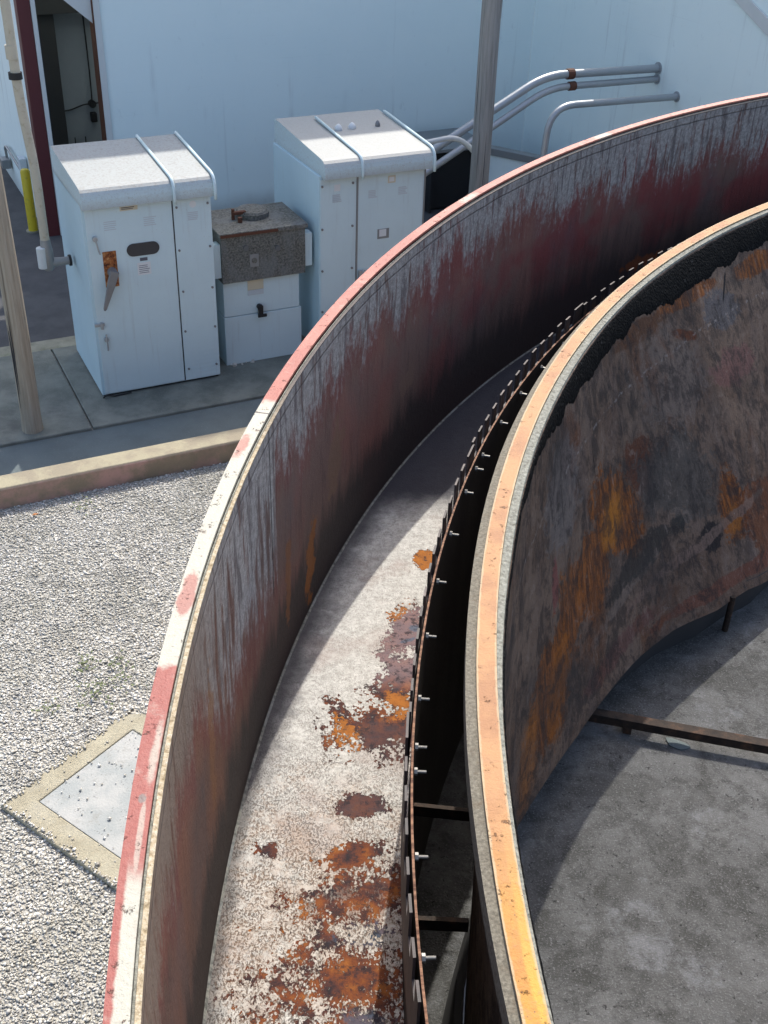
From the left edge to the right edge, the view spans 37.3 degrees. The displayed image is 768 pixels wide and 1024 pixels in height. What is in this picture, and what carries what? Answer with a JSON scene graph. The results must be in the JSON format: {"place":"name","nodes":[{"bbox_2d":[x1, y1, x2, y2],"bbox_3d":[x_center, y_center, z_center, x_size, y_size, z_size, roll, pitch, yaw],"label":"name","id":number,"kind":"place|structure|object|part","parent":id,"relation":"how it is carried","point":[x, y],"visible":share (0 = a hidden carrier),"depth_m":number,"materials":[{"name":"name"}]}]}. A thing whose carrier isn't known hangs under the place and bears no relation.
{"place":"outdoors","nodes":[
{"label":"outdoors","id":0,"kind":"place"},
{"bbox_2d":[0,336,75,356],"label":"concrete strip","id":1,"kind":"object","parent":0,"point":[50,344],"depth_m":13.08,"materials":[{"name":"grey concrete"}]},
{"bbox_2d":[0,352,228,1023],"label":"gravel ground","id":2,"kind":"structure","parent":0,"point":[53,977],"depth_m":8.55,"materials":[{"name":"grey gravel"}]},
{"bbox_2d":[1,713,145,890],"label":"manhole","id":3,"kind":"object","parent":2,"relation":"on","point":[86,831],"visible":0.49,"depth_m":7.43,"materials":[{"name":"concrete"}]},
{"bbox_2d":[31,495,146,714],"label":"weeds","id":4,"kind":"object","parent":2,"relation":"on","point":[81,670],"visible":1,"depth_m":8.40,"materials":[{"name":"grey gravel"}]},
{"bbox_2d":[0,427,246,508],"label":"curb","id":5,"kind":"structure","parent":2,"relation":"on","point":[72,478],"depth_m":10.63,"materials":[{"name":"concrete"}]},
{"bbox_2d":[103,93,767,1023],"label":"steel tank","id":6,"kind":"object","parent":2,"relation":"on","point":[297,845],"visible":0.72,"depth_m":5.77,"materials":[{"name":"metal"}]},
{"bbox_2d":[441,202,767,1023],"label":"ring wall","id":7,"kind":"structure","parent":6,"relation":"on","point":[623,530],"depth_m":6.65,"materials":[{"name":"metal"}]},
{"bbox_2d":[588,708,767,753],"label":"floor beam","id":8,"kind":"structure","parent":6,"relation":"on","point":[627,723],"depth_m":7.02,"materials":[{"name":"brown metal"}]},
{"bbox_2d":[0,398,262,475],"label":"walkway","id":9,"kind":"structure","parent":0,"point":[83,445],"depth_m":11.41,"materials":[{"name":"grey concrete"}]},
{"bbox_2d":[0,334,304,447],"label":"concrete pad","id":10,"kind":"object","parent":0,"point":[62,413],"visible":0.29,"depth_m":12.09,"materials":[{"name":"grey concrete"}]},
{"bbox_2d":[0,164,42,433],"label":"timber pole","id":11,"kind":"object","parent":10,"relation":"on","point":[20,347],"visible":1,"depth_m":10.75,"materials":[{"name":"beige wood"}]},
{"bbox_2d":[50,131,219,397],"bbox_3d":[-2.571,-2.610,12.050,1.344,2.351,1.341,-13,36,-22],"label":"electrical cabinet","id":12,"kind":"object","parent":10,"relation":"on","point":[135,224],"visible":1,"depth_m":11.59,"materials":[{"name":"metal"}]},
{"bbox_2d":[0,0,72,270],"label":"riser pipe","id":13,"kind":"object","parent":12,"relation":"attached to","point":[47,260],"visible":1,"depth_m":10.99,"materials":[{"name":"beige metal"}]},
{"bbox_3d":[-2.501,-2.141,11.595,0.865,1.995,0.126,-13,36,-22],"label":"door","id":14,"kind":"part","parent":12,"relation":"part of","materials":[{"name":"paint"}]},
{"bbox_2d":[230,359,253,366],"bbox_3d":[-1.584,-1.674,12.789,0.277,0.020,0.072,-13,36,-22],"label":"debris","id":15,"kind":"object","parent":10,"relation":"on","point":[235,364],"visible":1,"depth_m":12.76,"materials":[{"name":"stone"}]},
{"bbox_2d":[211,202,311,364],"bbox_3d":[-1.446,-2.582,12.700,1.125,1.660,0.774,-13,36,-22],"label":"cable box","id":16,"kind":"object","parent":10,"relation":"on","point":[262,253],"visible":0.92,"depth_m":12.40,"materials":[{"name":"paint"}]},
{"bbox_2d":[273,109,435,336],"bbox_3d":[-0.375,-3.232,13.133,1.331,2.366,1.494,-13,36,-22],"label":"electrical cabinet","id":17,"kind":"object","parent":10,"relation":"on","point":[349,188],"visible":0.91,"depth_m":12.46,"materials":[{"name":"metal"}]},
{"bbox_3d":[0.067,-2.823,12.787,0.785,1.990,0.065,-13,36,-22],"label":"door","id":18,"kind":"part","parent":17,"relation":"part of","materials":[{"name":"paint"}]},
{"bbox_2d":[422,135,471,152],"bbox_3d":[0.568,-3.681,14.202,1.400,1.951,0.078,-13,36,-21],"label":"pipe","id":19,"kind":"object","parent":10,"relation":"on","point":[465,143],"visible":0.33,"depth_m":13.75,"materials":[{"name":"grey metal"}]},
{"bbox_2d":[469,0,502,193],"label":"timber pole","id":20,"kind":"object","parent":10,"relation":"on","point":[491,12],"visible":0.62,"depth_m":13.19,"materials":[{"name":"grey wood"}]},
{"bbox_2d":[0,0,535,346],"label":"asphalt yard","id":21,"kind":"structure","parent":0,"point":[47,302],"depth_m":14.60,"materials":[{"name":"grey asphalt"}]},
{"bbox_2d":[20,168,38,233],"bbox_3d":[-4.963,-4.352,15.938,0.200,0.905,0.200,-13,36,-22],"label":"bollard","id":22,"kind":"object","parent":21,"relation":"on","point":[29,200],"visible":0.93,"depth_m":15.89,"materials":[{"name":"yellow metal"}]},
{"bbox_2d":[0,0,767,236],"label":"warehouse","id":23,"kind":"structure","parent":21,"relation":"on","point":[219,86],"depth_m":16.28,"materials":[{"name":"paint"}]},
{"bbox_2d":[0,145,26,170],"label":"wall pipe","id":24,"kind":"object","parent":23,"relation":"attached to","point":[5,162],"depth_m":17.34,"materials":[{"name":"white metal"}]},
{"bbox_2d":[65,15,97,121],"bbox_3d":[-4.449,-6.886,17.289,1.091,1.870,0.110,-13,36,-22],"label":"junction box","id":25,"kind":"object","parent":23,"relation":"attached to","point":[91,103],"visible":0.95,"depth_m":17.57,"materials":[{"name":"black metal"}]},
{"bbox_2d":[426,74,659,175],"bbox_3d":[1.803,-4.442,15.082,4.127,2.316,0.136,-15,37,-23],"label":"conduit","id":26,"kind":"object","parent":23,"relation":"attached to","point":[520,107],"visible":0.66,"depth_m":14.59,"materials":[{"name":"grey metal"}]},
{"bbox_2d":[433,62,661,152],"bbox_3d":[1.832,-4.553,15.112,4.003,2.469,0.167,-13,36,-22],"label":"conduit","id":27,"kind":"object","parent":23,"relation":"attached to","point":[573,73],"visible":0.62,"depth_m":14.55,"materials":[{"name":"grey metal"}]},
{"bbox_2d":[540,91,679,157],"bbox_3d":[2.876,-4.400,15.191,2.125,2.188,0.136,-13,36,-22],"label":"conduit","id":28,"kind":"object","parent":23,"relation":"attached to","point":[560,109],"visible":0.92,"depth_m":14.51,"materials":[{"name":"grey metal"}]},
{"bbox_2d":[488,145,539,182],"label":"parapet","id":29,"kind":"structure","parent":21,"relation":"on","point":[503,161],"depth_m":16.97,"materials":[{"name":"paint"}]},
{"bbox_2d":[411,128,472,212],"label":"equipment box","id":30,"kind":"structure","parent":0,"point":[447,184],"depth_m":17.26,"materials":[{"name":"black metal"}]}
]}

